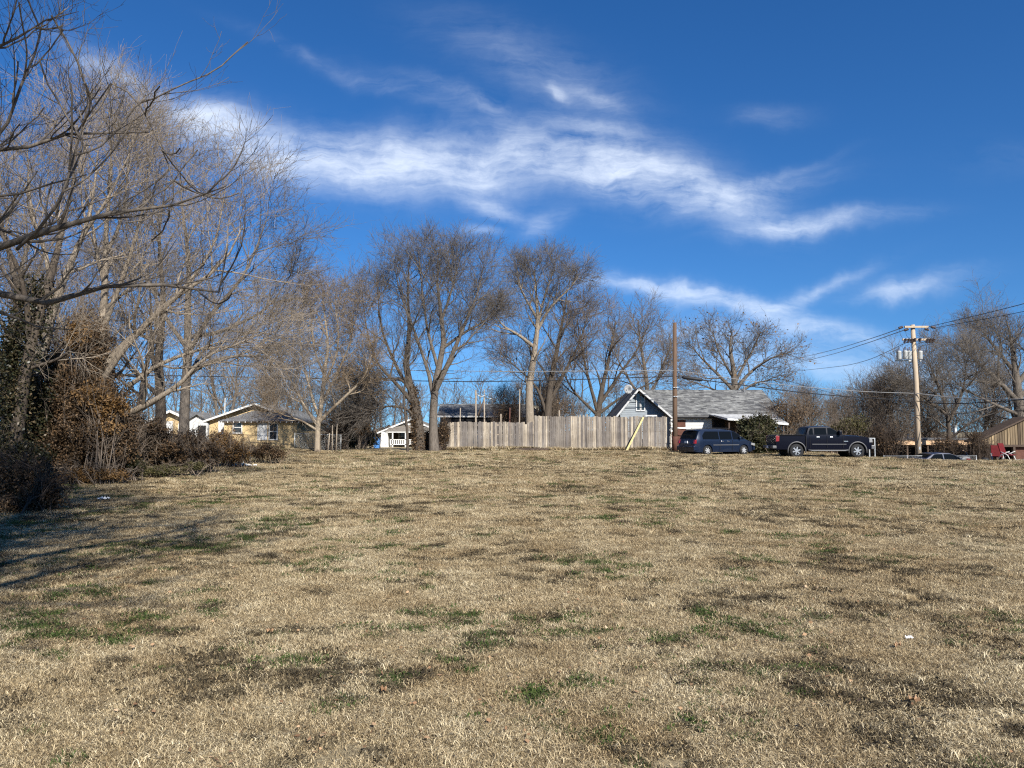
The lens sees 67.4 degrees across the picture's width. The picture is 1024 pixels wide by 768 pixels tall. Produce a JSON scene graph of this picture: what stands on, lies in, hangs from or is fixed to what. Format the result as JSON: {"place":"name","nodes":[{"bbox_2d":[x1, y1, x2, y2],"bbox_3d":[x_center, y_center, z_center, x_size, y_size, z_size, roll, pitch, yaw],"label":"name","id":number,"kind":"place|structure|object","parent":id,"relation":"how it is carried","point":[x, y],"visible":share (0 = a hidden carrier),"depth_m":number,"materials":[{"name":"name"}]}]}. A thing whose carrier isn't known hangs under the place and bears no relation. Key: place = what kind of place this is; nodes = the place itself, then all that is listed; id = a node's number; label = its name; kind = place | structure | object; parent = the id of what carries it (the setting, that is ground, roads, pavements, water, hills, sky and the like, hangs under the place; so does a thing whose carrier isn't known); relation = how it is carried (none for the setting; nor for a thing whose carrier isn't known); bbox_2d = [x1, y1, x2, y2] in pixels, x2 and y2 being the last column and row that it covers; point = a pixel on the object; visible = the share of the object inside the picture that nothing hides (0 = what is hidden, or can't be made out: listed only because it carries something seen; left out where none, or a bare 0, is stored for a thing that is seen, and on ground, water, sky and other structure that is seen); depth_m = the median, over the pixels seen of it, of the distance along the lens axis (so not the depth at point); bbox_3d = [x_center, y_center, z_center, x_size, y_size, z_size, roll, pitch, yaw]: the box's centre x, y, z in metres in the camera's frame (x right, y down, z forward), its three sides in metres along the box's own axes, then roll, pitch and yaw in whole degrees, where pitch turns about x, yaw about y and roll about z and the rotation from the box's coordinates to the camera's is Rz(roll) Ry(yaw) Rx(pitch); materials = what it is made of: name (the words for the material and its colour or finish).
{"place":"outdoors","nodes":[
{"label":"outdoors","id":0,"kind":"place"},
{"bbox_2d":[437,404,539,446],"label":"grey house","id":1,"kind":"structure","parent":0,"point":[467,412],"depth_m":76.64,"materials":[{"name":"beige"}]},
{"bbox_2d":[0,432,1023,767],"bbox_3d":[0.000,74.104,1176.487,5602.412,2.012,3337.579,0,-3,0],"label":"ground","id":2,"kind":"structure","parent":0,"point":[448,672],"depth_m":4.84,"materials":[{"name":"beige plant"}]},
{"bbox_2d":[0,78,42,307],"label":"shade tree","id":3,"kind":"object","parent":2,"relation":"on","point":[6,236],"visible":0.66,"depth_m":16.51,"materials":[{"name":"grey plant"}]},
{"bbox_2d":[0,440,77,514],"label":"dark bush","id":4,"kind":"object","parent":2,"relation":"on","point":[24,488],"visible":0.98,"depth_m":15.48,"materials":[{"name":"brown plant"}]},
{"bbox_2d":[0,331,82,473],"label":"ivy","id":5,"kind":"object","parent":2,"relation":"on","point":[46,405],"visible":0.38,"depth_m":23.28,"materials":[{"name":"green plant"}]},
{"bbox_2d":[0,112,125,353],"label":"background tree","id":6,"kind":"object","parent":2,"relation":"on","point":[39,266],"visible":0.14,"depth_m":41.50,"materials":[{"name":"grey plant"}]},
{"bbox_2d":[0,243,165,388],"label":"background tree","id":7,"kind":"object","parent":2,"relation":"on","point":[57,319],"visible":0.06,"depth_m":51.52,"materials":[{"name":"grey plant"}]},
{"bbox_2d":[21,281,158,481],"bbox_3d":[-13.788,-0.478,24.970,4.496,7.368,5.249,3,-5,-42],"label":"vine mass","id":8,"kind":"object","parent":2,"relation":"on","point":[63,430],"visible":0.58,"depth_m":23.86,"materials":[{"name":"brown plant"}]},
{"bbox_2d":[42,289,147,483],"bbox_3d":[-13.201,-0.070,23.425,4.647,6.341,2.717,-1,-4,16],"label":"rust vine","id":9,"kind":"object","parent":2,"relation":"on","point":[104,403],"visible":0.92,"depth_m":23.11,"materials":[{"name":"brown plant"}]},
{"bbox_2d":[52,438,142,485],"bbox_3d":[-12.635,2.256,22.780,2.915,1.647,2.324,-1,-4,20],"label":"brush","id":10,"kind":"object","parent":2,"relation":"on","point":[105,473],"visible":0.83,"depth_m":22.70,"materials":[{"name":"orange plant"}]},
{"bbox_2d":[0,19,198,448],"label":"ivy tree","id":11,"kind":"object","parent":2,"relation":"on","point":[15,393],"visible":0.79,"depth_m":22.04,"materials":[{"name":"brown plant"}]},
{"bbox_2d":[0,32,227,441],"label":"pale tree","id":12,"kind":"object","parent":2,"relation":"on","point":[85,232],"visible":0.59,"depth_m":24.81,"materials":[{"name":"brown plant"}]},
{"bbox_2d":[0,31,233,362],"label":"upright tree","id":13,"kind":"object","parent":2,"relation":"on","point":[104,277],"visible":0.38,"depth_m":27.22,"materials":[{"name":"brown plant"}]},
{"bbox_2d":[119,445,148,480],"bbox_3d":[-12.130,2.297,24.419,1.117,1.750,0.895,0,-3,0],"label":"ivy patch","id":14,"kind":"object","parent":2,"relation":"on","point":[132,464],"visible":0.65,"depth_m":24.29,"materials":[{"name":"green plant"}]},
{"bbox_2d":[44,182,235,419],"bbox_3d":[-23.689,-4.602,47.330,13.615,18.162,13.932,2,-4,-27],"label":"background tree","id":15,"kind":"object","parent":2,"relation":"on","point":[149,343],"visible":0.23,"depth_m":48.36,"materials":[{"name":"grey plant"}]},
{"bbox_2d":[0,0,282,360],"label":"overhanging tree","id":16,"kind":"object","parent":2,"relation":"on","point":[38,232],"visible":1,"depth_m":8.47,"materials":[{"name":"grey plant"}]},
{"bbox_2d":[115,397,171,477],"bbox_3d":[-13.479,1.817,27.075,2.761,3.074,3.430,0,-3,0],"label":"brush","id":17,"kind":"object","parent":2,"relation":"on","point":[152,427],"visible":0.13,"depth_m":27.29,"materials":[{"name":"brown plant"}]},
{"bbox_2d":[49,143,253,428],"bbox_3d":[-19.832,-4.946,40.002,9.480,18.016,10.519,-3,-5,44],"label":"dark tree","id":18,"kind":"object","parent":2,"relation":"on","point":[161,406],"visible":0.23,"depth_m":40.06,"materials":[{"name":"brown plant"}]},
{"bbox_2d":[133,397,192,475],"bbox_3d":[-12.993,1.930,27.917,2.904,2.981,2.682,0,-3,0],"label":"brush","id":19,"kind":"object","parent":2,"relation":"on","point":[163,448],"visible":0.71,"depth_m":27.38,"materials":[{"name":"brown plant"}]},
{"bbox_2d":[139,451,217,477],"bbox_3d":[-11.664,2.835,26.957,2.273,1.069,3.332,-2,-4,25],"label":"brush","id":20,"kind":"object","parent":2,"relation":"on","point":[156,470],"visible":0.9,"depth_m":26.42,"materials":[{"name":"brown plant"}]},
{"bbox_2d":[148,410,212,436],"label":"cream house","id":21,"kind":"structure","parent":2,"relation":"on","point":[171,413],"depth_m":69.93,"materials":[{"name":"beige paint"}]},
{"bbox_2d":[166,414,230,472],"bbox_3d":[-12.574,2.420,30.519,2.522,2.580,3.697,3,-5,-44],"label":"brush","id":22,"kind":"object","parent":2,"relation":"on","point":[194,445],"visible":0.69,"depth_m":29.98,"materials":[{"name":"brown plant"}]},
{"bbox_2d":[190,414,217,437],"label":"white garage","id":23,"kind":"structure","parent":2,"relation":"on","point":[195,425],"depth_m":67.91,"materials":[{"name":"white wood"}]},
{"bbox_2d":[67,92,357,428],"bbox_3d":[-9.363,-2.961,24.421,8.513,12.528,7.166,2,-4,-30],"label":"leaning tree","id":24,"kind":"object","parent":2,"relation":"on","point":[117,355],"visible":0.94,"depth_m":24.26,"materials":[{"name":"brown plant"}]},
{"bbox_2d":[65,118,373,446],"bbox_3d":[-13.502,-4.245,37.120,15.514,16.422,10.937,-1,-4,16],"label":"grey tree","id":25,"kind":"object","parent":2,"relation":"on","point":[184,410],"visible":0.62,"depth_m":35.96,"materials":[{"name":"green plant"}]},
{"bbox_2d":[167,285,273,414],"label":"background tree","id":26,"kind":"object","parent":2,"relation":"on","point":[215,405],"visible":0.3,"depth_m":94.73,"materials":[{"name":"brown plant"}]},
{"bbox_2d":[200,417,260,468],"bbox_3d":[-12.516,2.534,33.737,2.434,2.472,3.164,3,-5,-41],"label":"brush","id":27,"kind":"object","parent":2,"relation":"on","point":[238,451],"visible":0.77,"depth_m":33.33,"materials":[{"name":"orange plant"}]},
{"bbox_2d":[203,398,326,448],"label":"yellow house","id":28,"kind":"structure","parent":2,"relation":"on","point":[283,434],"depth_m":62.61,"materials":[{"name":"stone"}]},
{"bbox_2d":[233,423,242,433],"bbox_3d":[-22.364,3.539,62.570,0.800,1.030,0.058,0,-3,0],"label":"window","id":29,"kind":"structure","parent":28,"relation":"in","point":[237,427],"depth_m":62.58,"materials":[{"name":"white paint"}]},
{"bbox_2d":[257,423,266,439],"bbox_3d":[-20.338,3.858,62.550,0.800,1.430,0.058,0,-3,0],"label":"window","id":30,"kind":"structure","parent":28,"relation":"in","point":[260,428],"depth_m":62.55,"materials":[{"name":"white paint"}]},
{"bbox_2d":[268,423,277,439],"bbox_3d":[-19.449,3.858,62.550,0.760,1.430,0.058,0,-3,0],"label":"window","id":31,"kind":"structure","parent":28,"relation":"in","point":[270,431],"depth_m":62.55,"materials":[{"name":"white paint"}]},
{"bbox_2d":[213,335,317,408],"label":"background tree","id":32,"kind":"object","parent":2,"relation":"on","point":[270,375],"visible":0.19,"depth_m":91.68,"materials":[{"name":"brown plant"}]},
{"bbox_2d":[243,433,294,463],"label":"brush","id":33,"kind":"object","parent":2,"relation":"on","point":[276,453],"visible":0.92,"depth_m":37.64,"materials":[{"name":"brown plant"}]},
{"bbox_2d":[294,433,340,450],"bbox_3d":[-13.620,4.126,53.849,3.296,1.411,0.056,0,-3,0],"label":"chain link fence","id":34,"kind":"object","parent":2,"relation":"on","point":[314,441],"visible":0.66,"depth_m":53.85,"materials":[{"name":"metal"}]},
{"bbox_2d":[228,258,413,451],"bbox_3d":[-12.898,-2.160,51.982,12.187,14.066,9.239,1,-4,-21],"label":"fan tree","id":35,"kind":"object","parent":2,"relation":"on","point":[338,368],"visible":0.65,"depth_m":51.86,"materials":[{"name":"brown plant"}]},
{"bbox_2d":[314,397,353,449],"bbox_3d":[-12.682,2.803,55.592,3.634,4.183,3.885,0,-3,0],"label":"dark brush","id":36,"kind":"object","parent":2,"relation":"on","point":[339,434],"visible":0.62,"depth_m":55.23,"materials":[{"name":"brown plant"}]},
{"bbox_2d":[311,354,375,448],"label":"brown tree","id":37,"kind":"object","parent":2,"relation":"on","point":[342,395],"visible":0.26,"depth_m":56.36,"materials":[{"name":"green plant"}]},
{"bbox_2d":[341,415,380,448],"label":"dark evergreen","id":38,"kind":"object","parent":2,"relation":"on","point":[353,442],"visible":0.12,"depth_m":65.22,"materials":[{"name":"green plant"}]},
{"bbox_2d":[352,421,371,448],"bbox_3d":[-12.105,3.948,61.880,1.822,2.687,1.985,2,-4,-31],"label":"rust shrub","id":39,"kind":"object","parent":2,"relation":"on","point":[366,432],"visible":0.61,"depth_m":61.63,"materials":[{"name":"brown plant"}]},
{"bbox_2d":[330,360,399,448],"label":"brown tree","id":40,"kind":"object","parent":2,"relation":"on","point":[373,404],"visible":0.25,"depth_m":64.14,"materials":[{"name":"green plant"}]},
{"bbox_2d":[315,228,448,450],"bbox_3d":[-9.309,-3.707,54.249,10.511,17.883,7.585,0,-4,-6],"label":"vine clad tree","id":41,"kind":"object","parent":2,"relation":"on","point":[417,432],"visible":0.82,"depth_m":54.22,"materials":[{"name":"brown plant"}]},
{"bbox_2d":[377,324,437,452],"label":"slender tree","id":42,"kind":"object","parent":2,"relation":"on","point":[405,416],"visible":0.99,"depth_m":49.94,"materials":[{"name":"brown plant"}]},
{"bbox_2d":[377,419,439,446],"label":"white house","id":43,"kind":"structure","parent":2,"relation":"on","point":[397,438],"depth_m":84.34,"materials":[{"name":"white wood"}]},
{"bbox_2d":[423,410,455,450],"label":"fence brush","id":44,"kind":"object","parent":2,"relation":"on","point":[443,433],"visible":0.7,"depth_m":55.12,"materials":[{"name":"brown plant"}]},
{"bbox_2d":[353,211,538,450],"bbox_3d":[-4.747,-3.750,53.962,13.684,17.530,8.742,0,-3,0],"label":"elm tree","id":45,"kind":"object","parent":2,"relation":"on","point":[439,375],"visible":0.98,"depth_m":54.09,"materials":[{"name":"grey plant"}]},
{"bbox_2d":[475,389,492,421],"bbox_3d":[-2.181,2.761,59.943,1.444,4.735,0.154,0,-3,0],"label":"pole frame","id":46,"kind":"object","parent":2,"relation":"on","point":[479,412],"visible":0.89,"depth_m":59.96,"materials":[{"name":"white wood"}]},
{"bbox_2d":[0,411,979,453],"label":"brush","id":47,"kind":"object","parent":2,"relation":"on","point":[609,432],"visible":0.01,"depth_m":108.56,"materials":[{"name":"plant"}]},
{"bbox_2d":[447,413,534,447],"bbox_3d":[-1.541,3.554,55.950,6.438,2.850,0.225,0,-3,0],"label":"board fence","id":48,"kind":"object","parent":2,"relation":"on","point":[487,437],"visible":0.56,"depth_m":55.88,"materials":[{"name":"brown wood"}]},
{"bbox_2d":[482,382,524,446],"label":"back thicket","id":49,"kind":"object","parent":2,"relation":"on","point":[512,418],"visible":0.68,"depth_m":66.27,"materials":[{"name":"brown plant"}]},
{"bbox_2d":[485,374,533,433],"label":"brown tree","id":50,"kind":"object","parent":2,"relation":"on","point":[506,392],"visible":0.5,"depth_m":69.32,"materials":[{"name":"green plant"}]},
{"bbox_2d":[515,448,548,449],"bbox_3d":[1.422,4.709,55.014,2.400,0.200,0.240,0,-3,-2],"label":"landscape timber","id":51,"kind":"object","parent":2,"relation":"on","point":[533,448],"visible":0.6,"depth_m":54.90,"materials":[{"name":"brown wood"}]},
{"bbox_2d":[455,232,609,423],"bbox_3d":[1.469,-3.461,62.100,13.607,17.898,8.358,0,-3,0],"label":"pecan tree","id":52,"kind":"object","parent":2,"relation":"on","point":[524,261],"visible":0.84,"depth_m":62.03,"materials":[{"name":"grey plant"}]},
{"bbox_2d":[73,357,1012,452],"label":"wood","id":53,"kind":"object","parent":2,"relation":"on","point":[176,406],"visible":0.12,"depth_m":114.23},
{"bbox_2d":[476,260,630,447],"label":"reddish tree","id":54,"kind":"object","parent":2,"relation":"on","point":[549,399],"visible":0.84,"depth_m":63.02,"materials":[{"name":"brown plant"}]},
{"bbox_2d":[533,369,580,430],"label":"brown tree","id":55,"kind":"object","parent":2,"relation":"on","point":[561,394],"visible":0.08,"depth_m":72.49,"materials":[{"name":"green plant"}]},
{"bbox_2d":[521,370,612,446],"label":"red shrub","id":56,"kind":"object","parent":2,"relation":"on","point":[556,407],"visible":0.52,"depth_m":65.57,"materials":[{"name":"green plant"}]},
{"bbox_2d":[534,410,670,448],"bbox_3d":[6.569,3.438,55.867,9.884,3.050,0.204,0,-3,0],"label":"board fence","id":57,"kind":"object","parent":2,"relation":"on","point":[656,431],"visible":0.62,"depth_m":55.79,"materials":[{"name":"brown wood"}]},
{"bbox_2d":[534,286,708,446],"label":"vase tree","id":58,"kind":"object","parent":2,"relation":"on","point":[602,395],"visible":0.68,"depth_m":65.98,"materials":[{"name":"grey plant"}]},
{"bbox_2d":[626,417,643,449],"bbox_3d":[8.864,3.612,55.373,1.583,2.504,0.087,2,-4,-23],"label":"lumber plank","id":59,"kind":"object","parent":2,"relation":"on","point":[635,433],"visible":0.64,"depth_m":55.36,"materials":[{"name":"beige wood"}]},
{"bbox_2d":[580,288,702,394],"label":"arching tree","id":60,"kind":"object","parent":2,"relation":"on","point":[657,344],"visible":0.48,"depth_m":74.26,"materials":[{"name":"grey plant"}]},
{"bbox_2d":[672,322,677,450],"bbox_3d":[11.720,0.364,55.336,0.450,9.648,0.510,0,-3,0],"label":"utility pole","id":61,"kind":"object","parent":2,"relation":"on","point":[674,433],"visible":0.77,"depth_m":55.22,"materials":[{"name":"brown wood"}]},
{"bbox_2d":[120,364,673,371],"bbox_3d":[-15.710,-1.298,56.179,55.064,0.877,0.253,0,-3,2],"label":"overhead wire","id":62,"kind":"object","parent":61,"relation":"attached to","point":[488,371],"visible":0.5,"depth_m":55.57,"materials":[{"name":"grey"}]},
{"bbox_2d":[131,375,672,381],"bbox_3d":[-15.765,-0.555,56.282,55.191,0.867,0.226,0,-3,2],"label":"overhead wire","id":63,"kind":"object","parent":61,"relation":"attached to","point":[467,381],"visible":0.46,"depth_m":55.64,"materials":[{"name":"black"}]},
{"bbox_2d":[676,376,913,400],"bbox_3d":[20.123,0.314,54.611,16.699,1.908,0.290,0,-4,4],"label":"overhead wire","id":64,"kind":"object","parent":61,"relation":"attached to","point":[692,378],"visible":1,"depth_m":54.68,"materials":[{"name":"black"}]},
{"bbox_2d":[605,383,788,451],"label":"shingled house","id":65,"kind":"structure","parent":2,"relation":"on","point":[704,409],"depth_m":60.28,"materials":[{"name":"white"}]},
{"bbox_2d":[624,385,632,394],"bbox_3d":[8.786,0.434,57.735,0.750,0.776,0.575,1,-4,-18],"label":"satellite dish","id":66,"kind":"object","parent":65,"relation":"attached to","point":[628,389],"visible":1,"depth_m":57.81,"materials":[{"name":"grey metal"}]},
{"bbox_2d":[636,393,640,410],"bbox_3d":[9.567,1.350,58.165,0.360,1.390,0.058,0,-3,0],"label":"window","id":67,"kind":"structure","parent":65,"relation":"in","point":[638,408],"depth_m":58.16,"materials":[{"name":"white paint"}]},
{"bbox_2d":[640,394,644,410],"bbox_3d":[9.900,1.350,58.165,0.360,1.390,0.058,0,-3,0],"label":"window","id":68,"kind":"structure","parent":65,"relation":"in","point":[642,397],"depth_m":58.16,"materials":[{"name":"white paint"}]},
{"bbox_2d":[714,420,724,428],"bbox_3d":[16.167,4.009,59.821,0.867,2.439,0.028,0,-3,0],"label":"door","id":69,"kind":"structure","parent":65,"relation":"in","point":[718,424],"depth_m":59.86,"materials":[{"name":"black"}]},
{"bbox_2d":[656,302,822,398],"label":"oak tree","id":70,"kind":"object","parent":2,"relation":"on","point":[747,355],"visible":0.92,"depth_m":78.09,"materials":[{"name":"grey plant"}]},
{"bbox_2d":[731,411,782,453],"bbox_3d":[17.503,3.457,54.734,4.033,3.342,4.673,0,-3,0],"label":"cedar bush","id":71,"kind":"object","parent":2,"relation":"on","point":[755,430],"visible":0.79,"depth_m":54.05,"materials":[{"name":"green plant"}]},
{"bbox_2d":[758,382,840,451],"bbox_3d":[21.762,2.663,59.215,5.799,6.389,7.330,-3,-5,44],"label":"brown shrub","id":72,"kind":"object","parent":2,"relation":"on","point":[791,416],"visible":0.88,"depth_m":58.49,"materials":[{"name":"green plant"}]},
{"bbox_2d":[780,370,841,451],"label":"brown tree","id":73,"kind":"object","parent":2,"relation":"on","point":[807,396],"visible":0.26,"depth_m":72.40,"materials":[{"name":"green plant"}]},
{"bbox_2d":[818,379,868,426],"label":"brown tree","id":74,"kind":"object","parent":2,"relation":"on","point":[842,412],"visible":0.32,"depth_m":84.39,"materials":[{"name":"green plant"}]},
{"bbox_2d":[818,406,881,455],"bbox_3d":[25.384,4.017,57.774,5.746,4.975,4.600,0,-3,0],"label":"olive shrub","id":75,"kind":"object","parent":2,"relation":"on","point":[850,425],"visible":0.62,"depth_m":57.46,"materials":[{"name":"green plant"}]},
{"bbox_2d":[817,361,910,437],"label":"brown tree","id":76,"kind":"object","parent":2,"relation":"on","point":[857,401],"visible":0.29,"depth_m":66.42,"materials":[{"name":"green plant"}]},
{"bbox_2d":[861,411,909,457],"bbox_3d":[27.162,3.925,56.188,3.502,4.972,4.258,0,-3,0],"label":"shed brush","id":77,"kind":"object","parent":2,"relation":"on","point":[887,443],"visible":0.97,"depth_m":55.65,"materials":[{"name":"brown plant"}]},
{"bbox_2d":[846,355,936,455],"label":"brown tree","id":78,"kind":"object","parent":2,"relation":"on","point":[888,403],"visible":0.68,"depth_m":58.97,"materials":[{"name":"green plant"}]},
{"bbox_2d":[864,426,966,458],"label":"shed","id":79,"kind":"structure","parent":2,"relation":"on","point":[911,448],"depth_m":60.79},
{"bbox_2d":[895,325,938,455],"bbox_3d":[28.529,1.139,53.908,3.079,10.705,0.664,0,-3,0],"label":"utility pole","id":80,"kind":"object","parent":2,"relation":"on","point":[914,354],"visible":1,"depth_m":53.97,"materials":[{"name":"beige wood"}]},
{"bbox_2d":[676,370,913,393],"bbox_3d":[20.112,-0.160,54.742,16.648,1.760,0.112,0,-4,4],"label":"overhead wire","id":81,"kind":"object","parent":80,"relation":"attached to","point":[792,385],"visible":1,"depth_m":54.75,"materials":[{"name":"grey"}]},
{"bbox_2d":[751,329,898,368],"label":"overhead wire","id":82,"kind":"object","parent":80,"relation":"attached to","point":[845,346],"visible":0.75,"depth_m":80.07,"materials":[{"name":"grey"}]},
{"bbox_2d":[757,330,903,371],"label":"overhead wire","id":83,"kind":"object","parent":80,"relation":"attached to","point":[851,348],"visible":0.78,"depth_m":78.35,"materials":[{"name":"grey"}]},
{"bbox_2d":[760,341,909,374],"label":"overhead wire","id":84,"kind":"object","parent":80,"relation":"attached to","point":[854,363],"visible":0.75,"depth_m":76.39,"materials":[{"name":"grey"}]},
{"bbox_2d":[916,393,1018,399],"bbox_3d":[30.985,0.739,49.605,0.706,0.736,9.967,2,-4,-28],"label":"overhead wire","id":85,"kind":"object","parent":80,"relation":"attached to","point":[969,398],"visible":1,"depth_m":50.95,"materials":[{"name":"grey metal"}]},
{"bbox_2d":[916,405,1023,415],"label":"overhead wire","id":86,"kind":"object","parent":80,"relation":"attached to","point":[970,412],"visible":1,"depth_m":51.31,"materials":[{"name":"black metal"}]},
{"bbox_2d":[917,399,1023,403],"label":"overhead wire","id":87,"kind":"object","parent":80,"relation":"attached to","point":[969,403],"visible":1,"depth_m":50.37,"materials":[{"name":"black metal"}]},
{"bbox_2d":[892,370,965,437],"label":"brown tree","id":88,"kind":"object","parent":2,"relation":"on","point":[928,426],"visible":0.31,"depth_m":71.48,"materials":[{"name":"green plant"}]},
{"bbox_2d":[906,452,962,459],"bbox_3d":[29.046,5.372,52.127,4.550,1.500,2.040,0,-4,-4],"label":"parked car","id":89,"kind":"object","parent":2,"relation":"on","point":[938,455],"visible":0.18,"depth_m":51.38,"materials":[{"name":"grey paint"}]},
{"bbox_2d":[868,314,1023,440],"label":"forked tree","id":90,"kind":"object","parent":2,"relation":"on","point":[932,372],"visible":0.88,"depth_m":57.71,"materials":[{"name":"grey plant"}]},
{"bbox_2d":[921,426,970,459],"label":"shed brush","id":91,"kind":"object","parent":2,"relation":"on","point":[950,446],"visible":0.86,"depth_m":54.59,"materials":[{"name":"brown plant"}]},
{"bbox_2d":[906,266,1023,434],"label":"oak","id":92,"kind":"object","parent":2,"relation":"on","point":[1016,380],"visible":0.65,"depth_m":61.79,"materials":[{"name":"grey plant"}]},
{"bbox_2d":[961,414,999,459],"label":"shed brush","id":93,"kind":"object","parent":2,"relation":"on","point":[978,445],"visible":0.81,"depth_m":53.59,"materials":[{"name":"brown plant"}]},
{"bbox_2d":[939,347,1023,437],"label":"brown tree","id":94,"kind":"object","parent":2,"relation":"on","point":[989,417],"visible":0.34,"depth_m":69.46,"materials":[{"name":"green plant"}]},
{"bbox_2d":[964,417,1023,459],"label":"board barn","id":95,"kind":"structure","parent":2,"relation":"on","point":[1009,433],"depth_m":55.83,"materials":[{"name":"brown"}]},
{"bbox_2d":[990,445,1003,459],"bbox_3d":[27.769,4.037,43.969,0.597,1.042,0.789,-1,-4,23],"label":"patio chair","id":96,"kind":"object","parent":2,"relation":"on","point":[995,451],"visible":0.73,"depth_m":44.17,"materials":[{"name":"red fabric"}]},
{"bbox_2d":[997,443,1015,459],"bbox_3d":[27.683,3.840,42.982,0.597,1.042,0.789,2,-4,-29],"label":"patio chair","id":97,"kind":"object","parent":2,"relation":"on","point":[1002,449],"visible":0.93,"depth_m":43.09,"materials":[{"name":"red fabric"}]},
{"bbox_2d":[0,0,1023,431],"label":"sky","id":98,"kind":"structure","parent":0,"point":[840,170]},
{"bbox_2d":[4,486,1022,767],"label":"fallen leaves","id":99,"kind":"object","parent":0,"point":[436,656],"depth_m":5.72,"materials":[{"name":"beige plant"}]},
{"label":"driveway","id":100,"kind":"structure","parent":0,"visible":0},
{"bbox_2d":[677,428,754,453],"bbox_3d":[13.894,3.926,52.147,5.249,1.908,2.320,2,-4,-24],"label":"minivan","id":101,"kind":"object","parent":100,"relation":"on","point":[704,441],"visible":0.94,"depth_m":51.16,"materials":[{"name":"blue paint"}]},
{"bbox_2d":[763,425,874,457],"bbox_3d":[18.953,3.554,47.597,6.230,2.101,2.470,0,-3,1],"label":"pickup truck","id":102,"kind":"object","parent":100,"relation":"on","point":[810,438],"visible":1,"depth_m":46.62,"materials":[{"name":"black paint"}]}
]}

